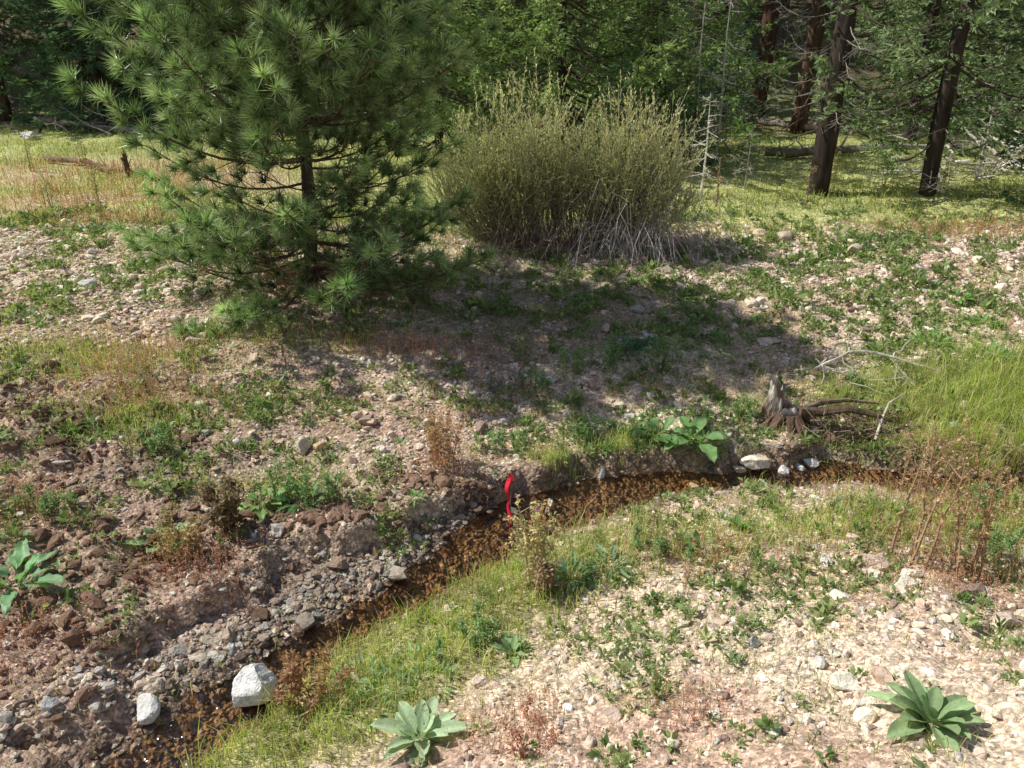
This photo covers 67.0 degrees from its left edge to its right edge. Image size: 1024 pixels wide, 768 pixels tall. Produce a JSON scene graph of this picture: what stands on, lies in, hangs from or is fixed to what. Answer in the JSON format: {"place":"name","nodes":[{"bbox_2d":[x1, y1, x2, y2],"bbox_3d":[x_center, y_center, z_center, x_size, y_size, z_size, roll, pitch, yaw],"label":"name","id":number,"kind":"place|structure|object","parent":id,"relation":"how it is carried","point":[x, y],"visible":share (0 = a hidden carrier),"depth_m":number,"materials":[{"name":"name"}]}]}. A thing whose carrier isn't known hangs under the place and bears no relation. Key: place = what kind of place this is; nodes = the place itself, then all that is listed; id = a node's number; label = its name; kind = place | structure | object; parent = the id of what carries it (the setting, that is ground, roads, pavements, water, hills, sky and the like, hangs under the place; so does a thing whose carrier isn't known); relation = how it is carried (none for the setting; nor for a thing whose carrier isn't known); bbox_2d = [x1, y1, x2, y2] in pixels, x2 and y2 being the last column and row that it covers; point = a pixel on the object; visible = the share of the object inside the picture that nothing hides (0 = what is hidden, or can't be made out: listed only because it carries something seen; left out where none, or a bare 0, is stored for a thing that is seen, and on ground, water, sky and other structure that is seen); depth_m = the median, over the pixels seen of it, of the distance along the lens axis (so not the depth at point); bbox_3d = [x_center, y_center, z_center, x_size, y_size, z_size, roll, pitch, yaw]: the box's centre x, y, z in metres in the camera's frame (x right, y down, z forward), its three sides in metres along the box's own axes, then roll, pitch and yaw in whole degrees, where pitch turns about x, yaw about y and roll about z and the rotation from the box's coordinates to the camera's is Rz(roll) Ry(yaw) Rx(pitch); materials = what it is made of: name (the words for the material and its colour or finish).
{"place":"outdoors","nodes":[
{"label":"outdoors","id":0,"kind":"place"},
{"bbox_2d":[0,0,1020,129],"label":"hillside grass","id":1,"kind":"structure","parent":0,"point":[48,128],"depth_m":23.34,"materials":[{"name":"green plant"}]},
{"bbox_2d":[0,0,1023,767],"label":"ground","id":2,"kind":"structure","parent":0,"point":[682,460],"depth_m":5.35,"materials":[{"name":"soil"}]},
{"bbox_2d":[0,0,35,120],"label":"ponderosa tree","id":3,"kind":"object","parent":2,"relation":"on","point":[27,79],"visible":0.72,"depth_m":22.58,"materials":[{"name":"green plant"}]},
{"bbox_2d":[0,537,65,615],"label":"cow parsnip plant","id":4,"kind":"object","parent":2,"relation":"on","point":[19,554],"visible":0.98,"depth_m":4.37,"materials":[{"name":"green plant"}]},
{"bbox_2d":[13,480,78,521],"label":"tall weed","id":5,"kind":"object","parent":2,"relation":"on","point":[68,500],"visible":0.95,"depth_m":4.88,"materials":[{"name":"green plant"}]},
{"bbox_2d":[44,153,138,173],"bbox_3d":[-8.173,-4.290,15.038,3.116,0.396,0.309,16,28,31],"label":"fallen log","id":6,"kind":"object","parent":2,"relation":"on","point":[64,159],"visible":0.59,"depth_m":15.15,"materials":[{"name":"brown wood"}]},
{"bbox_2d":[0,0,188,133],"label":"spruce tree","id":7,"kind":"object","parent":2,"relation":"on","point":[92,51],"visible":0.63,"depth_m":20.34,"materials":[{"name":"green plant"}]},
{"bbox_2d":[32,116,166,136],"bbox_3d":[-11.138,-6.956,20.735,5.274,0.357,0.828,9,25,19],"label":"fallen log","id":8,"kind":"object","parent":2,"relation":"on","point":[50,120],"visible":0.53,"depth_m":20.75,"materials":[{"name":"brown wood"}]},
{"bbox_2d":[0,106,210,136],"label":"branch debris","id":9,"kind":"object","parent":2,"relation":"on","point":[88,124],"visible":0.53,"depth_m":20.18,"materials":[{"name":"brown wood"}]},
{"bbox_2d":[137,693,160,724],"bbox_3d":[-1.813,1.621,3.861,0.111,0.099,0.158,-10,26,-21],"label":"boulder","id":10,"kind":"object","parent":2,"relation":"on","point":[148,708],"visible":1,"depth_m":3.83,"materials":[{"name":"stone"}]},
{"bbox_2d":[134,420,177,455],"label":"tall weed","id":11,"kind":"object","parent":2,"relation":"on","point":[155,431],"visible":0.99,"depth_m":5.56,"materials":[{"name":"green plant"}]},
{"bbox_2d":[122,521,192,552],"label":"cow parsnip plant","id":12,"kind":"object","parent":2,"relation":"on","point":[140,541],"visible":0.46,"depth_m":4.81,"materials":[{"name":"green plant"}]},
{"bbox_2d":[153,497,183,557],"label":"dock plant","id":13,"kind":"object","parent":2,"relation":"on","point":[169,519],"visible":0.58,"depth_m":4.72,"materials":[{"name":"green plant"}]},
{"bbox_2d":[147,511,205,564],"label":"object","id":14,"kind":"object","parent":2,"relation":"on","point":[185,535],"visible":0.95,"depth_m":4.64,"materials":[{"name":"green plant"}]},
{"bbox_2d":[198,475,249,537],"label":"dock plant","id":15,"kind":"object","parent":2,"relation":"on","point":[225,509],"visible":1,"depth_m":4.83,"materials":[{"name":"brown plant"}]},
{"bbox_2d":[165,0,329,126],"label":"spruce tree","id":16,"kind":"object","parent":2,"relation":"on","point":[172,36],"visible":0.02,"depth_m":22.01,"materials":[{"name":"green plant"}]},
{"bbox_2d":[0,481,498,762],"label":"gravel bar","id":17,"kind":"object","parent":2,"relation":"on","point":[307,615],"visible":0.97,"depth_m":4.29,"materials":[{"name":"gravel"}]},
{"bbox_2d":[232,663,277,707],"bbox_3d":[-1.330,1.583,3.998,0.213,0.262,0.202,0,24,0],"label":"boulder","id":18,"kind":"object","parent":2,"relation":"on","point":[246,690],"visible":0.9,"depth_m":3.93,"materials":[{"name":"stone"}]},
{"bbox_2d":[237,486,286,520],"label":"cow parsnip plant","id":19,"kind":"object","parent":2,"relation":"on","point":[261,513],"visible":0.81,"depth_m":5.20,"materials":[{"name":"green plant"}]},
{"bbox_2d":[251,449,298,501],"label":"tall weed","id":20,"kind":"object","parent":2,"relation":"on","point":[291,483],"visible":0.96,"depth_m":5.20,"materials":[{"name":"green plant"}]},
{"bbox_2d":[47,0,504,339],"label":"pine tree","id":21,"kind":"object","parent":2,"relation":"on","point":[347,82],"visible":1,"depth_m":7.14,"materials":[{"name":"green plant"}]},
{"bbox_2d":[273,480,329,514],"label":"leafy weed","id":22,"kind":"object","parent":2,"relation":"on","point":[287,498],"visible":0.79,"depth_m":5.18,"materials":[{"name":"green plant"}]},
{"bbox_2d":[265,643,356,720],"bbox_3d":[-1.001,1.459,3.797,0.429,0.324,0.318,-13,27,-28],"label":"dock plant","id":23,"kind":"object","parent":2,"relation":"on","point":[293,674],"visible":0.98,"depth_m":3.76,"materials":[{"name":"brown plant"}]},
{"bbox_2d":[296,466,348,509],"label":"tall weed","id":24,"kind":"object","parent":2,"relation":"on","point":[328,484],"visible":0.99,"depth_m":5.14,"materials":[{"name":"green plant"}]},
{"bbox_2d":[330,652,388,699],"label":"leafy weed","id":25,"kind":"object","parent":2,"relation":"on","point":[350,666],"visible":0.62,"depth_m":4.03,"materials":[{"name":"green plant"}]},
{"bbox_2d":[340,682,399,731],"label":"leafy weed","id":26,"kind":"object","parent":2,"relation":"on","point":[352,700],"visible":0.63,"depth_m":3.81,"materials":[{"name":"green plant"}]},
{"bbox_2d":[356,662,415,712],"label":"leafy weed","id":27,"kind":"object","parent":2,"relation":"on","point":[383,671],"visible":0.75,"depth_m":3.91,"materials":[{"name":"green plant"}]},
{"bbox_2d":[370,696,471,767],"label":"mullein plant","id":28,"kind":"object","parent":2,"relation":"on","point":[403,727],"visible":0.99,"depth_m":3.54,"materials":[{"name":"green plant"}]},
{"bbox_2d":[401,656,458,704],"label":"leafy weed","id":29,"kind":"object","parent":2,"relation":"on","point":[446,690],"visible":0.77,"depth_m":3.93,"materials":[{"name":"green plant"}]},
{"bbox_2d":[297,0,578,163],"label":"fir tree","id":30,"kind":"object","parent":2,"relation":"on","point":[460,97],"visible":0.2,"depth_m":15.73,"materials":[{"name":"green plant"}]},
{"bbox_2d":[423,405,469,471],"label":"dock plant","id":31,"kind":"object","parent":2,"relation":"on","point":[437,441],"visible":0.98,"depth_m":5.65,"materials":[{"name":"brown plant"}]},
{"bbox_2d":[431,599,499,660],"bbox_3d":[-0.228,1.323,4.082,0.252,0.202,0.419,15,28,29],"label":"tall weed","id":32,"kind":"object","parent":2,"relation":"on","point":[474,639],"visible":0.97,"depth_m":4.10,"materials":[{"name":"green plant"}]},
{"bbox_2d":[0,356,973,746],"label":"dirt clods","id":33,"kind":"object","parent":2,"relation":"on","point":[336,508],"visible":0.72,"depth_m":4.98,"materials":[{"name":"soil"}]},
{"bbox_2d":[486,425,529,453],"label":"tall weed","id":34,"kind":"object","parent":2,"relation":"on","point":[511,434],"visible":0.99,"depth_m":5.99,"materials":[{"name":"green plant"}]},
{"bbox_2d":[490,632,532,667],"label":"mullein plant","id":35,"kind":"object","parent":2,"relation":"on","point":[507,642],"visible":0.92,"depth_m":4.08,"materials":[{"name":"green plant"}]},
{"bbox_2d":[0,199,1023,767],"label":"ground weeds","id":36,"kind":"object","parent":2,"relation":"on","point":[788,293],"visible":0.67,"depth_m":6.82,"materials":[{"name":"green plant"}]},
{"bbox_2d":[0,309,1023,767],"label":"creekside grass","id":37,"kind":"structure","parent":2,"relation":"on","point":[998,383],"depth_m":5.19,"materials":[{"name":"green plant"}]},
{"bbox_2d":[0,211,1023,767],"bbox_3d":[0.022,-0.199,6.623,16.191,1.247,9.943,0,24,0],"label":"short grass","id":38,"kind":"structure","parent":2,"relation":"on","point":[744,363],"depth_m":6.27,"materials":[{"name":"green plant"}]},
{"bbox_2d":[0,0,1023,116],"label":"distant forest","id":39,"kind":"object","parent":2,"relation":"on","point":[770,15],"visible":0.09,"depth_m":23.32,"materials":[{"name":"green plant"}]},
{"bbox_2d":[0,217,1023,428],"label":"larger stones","id":40,"kind":"object","parent":2,"relation":"on","point":[132,277],"visible":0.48,"depth_m":8.20,"materials":[{"name":"grey stone"}]},
{"bbox_2d":[0,149,1023,767],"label":"red sorrel weeds","id":41,"kind":"object","parent":2,"relation":"on","point":[716,553],"visible":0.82,"depth_m":5.62,"materials":[{"name":"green plant"}]},
{"bbox_2d":[503,690,559,758],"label":"dock plant","id":42,"kind":"object","parent":2,"relation":"on","point":[515,734],"visible":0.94,"depth_m":3.31,"materials":[{"name":"brown plant"}]},
{"bbox_2d":[516,367,551,395],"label":"tall weed","id":43,"kind":"object","parent":2,"relation":"on","point":[541,382],"visible":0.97,"depth_m":6.86,"materials":[{"name":"green plant"}]},
{"bbox_2d":[504,494,564,590],"bbox_3d":[0.123,0.902,4.514,0.354,0.627,0.240,-9,25,-18],"label":"thistle stalk","id":44,"kind":"object","parent":2,"relation":"on","point":[537,540],"visible":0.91,"depth_m":4.50,"materials":[{"name":"beige plant"}]},
{"bbox_2d":[57,442,1023,767],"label":"creek pebbles","id":45,"kind":"object","parent":2,"relation":"on","point":[551,506],"visible":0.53,"depth_m":5.02,"materials":[{"name":"stone"}]},
{"bbox_2d":[530,555,560,598],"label":"thistle stalk","id":46,"kind":"object","parent":2,"relation":"on","point":[542,576],"visible":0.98,"depth_m":4.46,"materials":[{"name":"beige plant"}]},
{"bbox_2d":[391,0,740,174],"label":"fir tree","id":47,"kind":"object","parent":2,"relation":"on","point":[549,9],"visible":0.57,"depth_m":13.93,"materials":[{"name":"green plant"}]},
{"bbox_2d":[555,341,586,380],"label":"tall weed","id":48,"kind":"object","parent":2,"relation":"on","point":[564,356],"visible":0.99,"depth_m":7.07,"materials":[{"name":"green plant"}]},
{"bbox_2d":[398,47,747,270],"bbox_3d":[0.738,-2.764,9.402,4.840,2.449,1.962,0,24,0],"label":"willow shrub","id":49,"kind":"object","parent":2,"relation":"on","point":[596,195],"visible":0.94,"depth_m":9.39,"materials":[{"name":"green plant"}]},
{"bbox_2d":[548,550,602,598],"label":"thistle plant","id":50,"kind":"object","parent":2,"relation":"on","point":[575,583],"visible":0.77,"depth_m":4.62,"materials":[{"name":"green plant"}]},
{"bbox_2d":[568,412,601,443],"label":"tall weed","id":51,"kind":"object","parent":2,"relation":"on","point":[586,430],"visible":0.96,"depth_m":6.17,"materials":[{"name":"green plant"}]},
{"bbox_2d":[588,332,624,371],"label":"tall weed","id":52,"kind":"object","parent":2,"relation":"on","point":[611,341],"visible":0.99,"depth_m":7.08,"materials":[{"name":"green plant"}]},
{"bbox_2d":[582,542,638,584],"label":"thistle plant","id":53,"kind":"object","parent":2,"relation":"on","point":[615,556],"visible":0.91,"depth_m":4.71,"materials":[{"name":"green plant"}]},
{"bbox_2d":[594,57,651,175],"bbox_3d":[1.950,-4.547,13.614,1.283,2.223,1.368,15,28,30],"label":"fir tree","id":54,"kind":"object","parent":2,"relation":"on","point":[624,69],"visible":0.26,"depth_m":13.33,"materials":[{"name":"green plant"}]},
{"bbox_2d":[588,0,674,137],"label":"fir tree","id":55,"kind":"object","parent":2,"relation":"on","point":[637,7],"visible":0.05,"depth_m":17.22,"materials":[{"name":"green plant"}]},
{"bbox_2d":[630,417,677,445],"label":"burdock plant","id":56,"kind":"object","parent":2,"relation":"on","point":[666,438],"visible":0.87,"depth_m":6.19,"materials":[{"name":"green plant"}]},
{"bbox_2d":[526,0,789,158],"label":"fir tree","id":57,"kind":"object","parent":2,"relation":"on","point":[655,18],"visible":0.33,"depth_m":16.14,"materials":[{"name":"green plant"}]},
{"bbox_2d":[620,33,702,166],"bbox_3d":[2.796,-5.140,14.468,1.596,2.594,1.497,3,24,7],"label":"fir tree","id":58,"kind":"object","parent":2,"relation":"on","point":[664,89],"visible":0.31,"depth_m":14.25,"materials":[{"name":"green plant"}]},
{"bbox_2d":[641,332,683,367],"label":"tall weed","id":59,"kind":"object","parent":2,"relation":"on","point":[665,349],"visible":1,"depth_m":7.04,"materials":[{"name":"green plant"}]},
{"bbox_2d":[628,526,697,563],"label":"tall weed","id":60,"kind":"object","parent":2,"relation":"on","point":[691,547],"visible":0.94,"depth_m":4.69,"materials":[{"name":"green plant"}]},
{"bbox_2d":[651,0,732,133],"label":"fir tree","id":61,"kind":"object","parent":2,"relation":"on","point":[697,38],"visible":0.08,"depth_m":19.29,"materials":[{"name":"green plant"}]},
{"bbox_2d":[670,76,720,167],"bbox_3d":[3.542,-4.888,14.797,1.069,1.853,1.140,15,28,30],"label":"fir tree","id":62,"kind":"object","parent":2,"relation":"on","point":[696,104],"visible":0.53,"depth_m":14.69,"materials":[{"name":"green plant"}]},
{"bbox_2d":[663,415,728,462],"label":"burdock plant","id":63,"kind":"object","parent":2,"relation":"on","point":[699,424],"visible":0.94,"depth_m":6.06,"materials":[{"name":"green plant"}]},
{"bbox_2d":[683,93,723,200],"bbox_3d":[2.934,-3.601,11.904,0.577,1.651,0.728,-4,24,-10],"label":"dead sapling","id":64,"kind":"object","parent":2,"relation":"on","point":[704,165],"visible":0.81,"depth_m":11.84,"materials":[{"name":"grey wood"}]},
{"bbox_2d":[665,0,743,155],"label":"dead sapling","id":65,"kind":"object","parent":2,"relation":"on","point":[702,35],"visible":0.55,"depth_m":14.73,"materials":[{"name":"grey wood"}]},
{"bbox_2d":[689,21,755,136],"bbox_3d":[5.363,-7.352,19.139,1.711,2.964,1.824,-11,26,-22],"label":"fir tree","id":66,"kind":"object","parent":2,"relation":"on","point":[727,68],"visible":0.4,"depth_m":18.91,"materials":[{"name":"green plant"}]},
{"bbox_2d":[692,0,754,158],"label":"dead sapling","id":67,"kind":"object","parent":2,"relation":"on","point":[721,110],"visible":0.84,"depth_m":15.38,"materials":[{"name":"grey wood"}]},
{"bbox_2d":[697,0,777,131],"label":"fir tree","id":68,"kind":"object","parent":2,"relation":"on","point":[753,56],"visible":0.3,"depth_m":20.18,"materials":[{"name":"green plant"}]},
{"bbox_2d":[717,390,763,427],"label":"tall weed","id":69,"kind":"object","parent":2,"relation":"on","point":[736,409],"visible":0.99,"depth_m":6.41,"materials":[{"name":"green plant"}]},
{"bbox_2d":[739,455,770,469],"bbox_3d":[1.922,0.610,6.088,0.271,0.114,0.150,0,24,0],"label":"boulder","id":70,"kind":"object","parent":2,"relation":"on","point":[753,462],"visible":1,"depth_m":6.04,"materials":[{"name":"stone"}]},
{"bbox_2d":[746,104,841,131],"bbox_3d":[7.448,-7.061,20.859,2.860,1.124,0.561,19,30,36],"label":"fallen log","id":71,"kind":"object","parent":2,"relation":"on","point":[783,124],"visible":0.55,"depth_m":20.98,"materials":[{"name":"grey wood"}]},
{"bbox_2d":[763,135,854,159],"bbox_3d":[6.279,-4.831,16.379,1.936,0.790,0.485,-4,24,-8],"label":"fallen log","id":72,"kind":"object","parent":2,"relation":"on","point":[794,152],"visible":0.72,"depth_m":16.25,"materials":[{"name":"brown wood"}]},
{"bbox_2d":[735,0,928,133],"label":"ponderosa tree","id":73,"kind":"object","parent":2,"relation":"on","point":[815,38],"visible":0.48,"depth_m":20.05,"materials":[{"name":"green plant"}]},
{"bbox_2d":[758,375,919,448],"bbox_3d":[2.622,0.234,6.339,1.359,0.560,0.628,0,24,0],"label":"rotten stump","id":74,"kind":"object","parent":2,"relation":"on","point":[782,409],"visible":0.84,"depth_m":6.35,"materials":[{"name":"brown wood"}]},
{"bbox_2d":[829,671,859,690],"bbox_3d":[1.443,1.308,3.377,0.093,0.088,0.109,-17,29,-33],"label":"boulder","id":75,"kind":"object","parent":2,"relation":"on","point":[842,680],"visible":1,"depth_m":3.36,"materials":[{"name":"stone"}]},
{"bbox_2d":[853,707,877,725],"bbox_3d":[1.426,1.351,3.120,0.092,0.099,0.068,10,26,22],"label":"boulder","id":76,"kind":"object","parent":2,"relation":"on","point":[867,715],"visible":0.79,"depth_m":3.10,"materials":[{"name":"stone"}]},
{"bbox_2d":[714,0,1022,196],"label":"conifer tree","id":77,"kind":"object","parent":2,"relation":"on","point":[827,131],"visible":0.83,"depth_m":12.16,"materials":[{"name":"green plant"}]},
{"bbox_2d":[794,334,948,377],"bbox_3d":[3.271,-0.251,7.084,1.364,0.267,0.484,0,24,0],"label":"fallen branch","id":78,"kind":"object","parent":2,"relation":"on","point":[824,362],"visible":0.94,"depth_m":7.10,"materials":[{"name":"grey wood"}]},
{"bbox_2d":[851,553,891,570],"bbox_3d":[2.077,1.043,4.494,0.217,0.116,0.158,0,24,0],"label":"boulder","id":79,"kind":"object","parent":2,"relation":"on","point":[879,561],"visible":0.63,"depth_m":4.45,"materials":[{"name":"stone"}]},
{"bbox_2d":[783,336,960,396],"bbox_3d":[3.097,-0.130,6.937,1.579,0.275,0.943,-11,26,-23],"label":"branch debris","id":80,"kind":"object","parent":2,"relation":"on","point":[894,378],"visible":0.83,"depth_m":6.90,"materials":[{"name":"grey wood"}]},
{"bbox_2d":[842,130,961,153],"bbox_3d":[8.314,-5.308,16.827,3.470,0.539,0.318,-4,24,-9],"label":"fallen log","id":81,"kind":"object","parent":2,"relation":"on","point":[858,147],"visible":0.3,"depth_m":16.90,"materials":[{"name":"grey wood"}]},
{"bbox_2d":[791,153,1023,188],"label":"branch debris","id":82,"kind":"object","parent":2,"relation":"on","point":[907,171],"visible":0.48,"depth_m":13.68,"materials":[{"name":"grey wood"}]},
{"bbox_2d":[798,0,1023,196],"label":"conifer tree","id":83,"kind":"object","parent":2,"relation":"on","point":[947,90],"visible":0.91,"depth_m":11.85,"materials":[{"name":"green plant"}]},
{"bbox_2d":[897,427,938,496],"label":"dock plant","id":84,"kind":"object","parent":2,"relation":"on","point":[908,456],"visible":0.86,"depth_m":5.52,"materials":[{"name":"brown plant"}]},
{"bbox_2d":[814,0,1023,142],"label":"conifer tree","id":85,"kind":"object","parent":2,"relation":"on","point":[916,94],"visible":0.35,"depth_m":17.77,"materials":[{"name":"green plant"}]},
{"bbox_2d":[862,670,985,751],"bbox_3d":[1.606,1.280,2.981,0.487,0.241,0.394,15,28,29],"label":"mullein plant","id":86,"kind":"object","parent":2,"relation":"on","point":[917,698],"visible":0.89,"depth_m":2.96,"materials":[{"name":"green plant"}]},
{"bbox_2d":[887,413,980,567],"bbox_3d":[2.326,0.588,4.278,0.368,1.008,0.280,15,28,30],"label":"dock plant","id":87,"kind":"object","parent":2,"relation":"on","point":[920,529],"visible":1,"depth_m":4.30,"materials":[{"name":"brown plant"}]},
{"bbox_2d":[846,136,1023,180],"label":"branch debris","id":88,"kind":"object","parent":2,"relation":"on","point":[999,163],"visible":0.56,"depth_m":14.40,"materials":[{"name":"grey wood"}]},
{"bbox_2d":[863,0,1023,136],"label":"conifer tree","id":89,"kind":"object","parent":2,"relation":"on","point":[936,66],"visible":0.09,"depth_m":20.67,"materials":[{"name":"green plant"}]},
{"bbox_2d":[887,118,1023,172],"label":"branch debris","id":90,"kind":"object","parent":2,"relation":"on","point":[968,160],"visible":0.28,"depth_m":16.16,"materials":[{"name":"grey wood"}]},
{"bbox_2d":[931,440,1020,582],"bbox_3d":[2.557,0.688,4.285,0.379,0.866,0.362,0,24,0],"label":"dock plant","id":91,"kind":"object","parent":2,"relation":"on","point":[979,549],"visible":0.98,"depth_m":4.26,"materials":[{"name":"brown plant"}]},
{"bbox_2d":[938,0,1023,158],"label":"conifer tree","id":92,"kind":"object","parent":2,"relation":"on","point":[973,58],"visible":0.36,"depth_m":14.72,"materials":[{"name":"green plant"}]},
{"bbox_2d":[942,22,1022,180],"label":"dead sapling","id":93,"kind":"object","parent":2,"relation":"on","point":[980,161],"visible":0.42,"depth_m":13.64,"materials":[{"name":"grey wood"}]},
{"bbox_2d":[964,481,1001,514],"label":"tall weed","id":94,"kind":"object","parent":2,"relation":"on","point":[984,502],"visible":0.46,"depth_m":5.41,"materials":[{"name":"green plant"}]},
{"bbox_2d":[962,520,1023,562],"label":"tall weed","id":95,"kind":"object","parent":2,"relation":"on","point":[999,539],"visible":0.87,"depth_m":4.57,"materials":[{"name":"green plant"}]},
{"bbox_2d":[969,465,1023,531],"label":"dock plant","id":96,"kind":"object","parent":2,"relation":"on","point":[982,488],"visible":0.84,"depth_m":5.10,"materials":[{"name":"brown plant"}]},
{"bbox_2d":[992,612,1020,629],"bbox_3d":[2.452,1.168,3.843,0.156,0.093,0.112,-7,25,-14],"label":"boulder","id":97,"kind":"object","parent":2,"relation":"on","point":[1010,617],"visible":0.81,"depth_m":3.81,"materials":[{"name":"stone"}]},
{"bbox_2d":[995,65,1023,204],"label":"conifer tree","id":98,"kind":"object","parent":2,"relation":"on","point":[1014,148],"visible":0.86,"depth_m":11.97,"materials":[{"name":"green plant"}]},
{"bbox_2d":[0,121,1023,237],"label":"meadow grass","id":99,"kind":"structure","parent":0,"point":[880,208],"depth_m":13.26,"materials":[{"name":"plant"}]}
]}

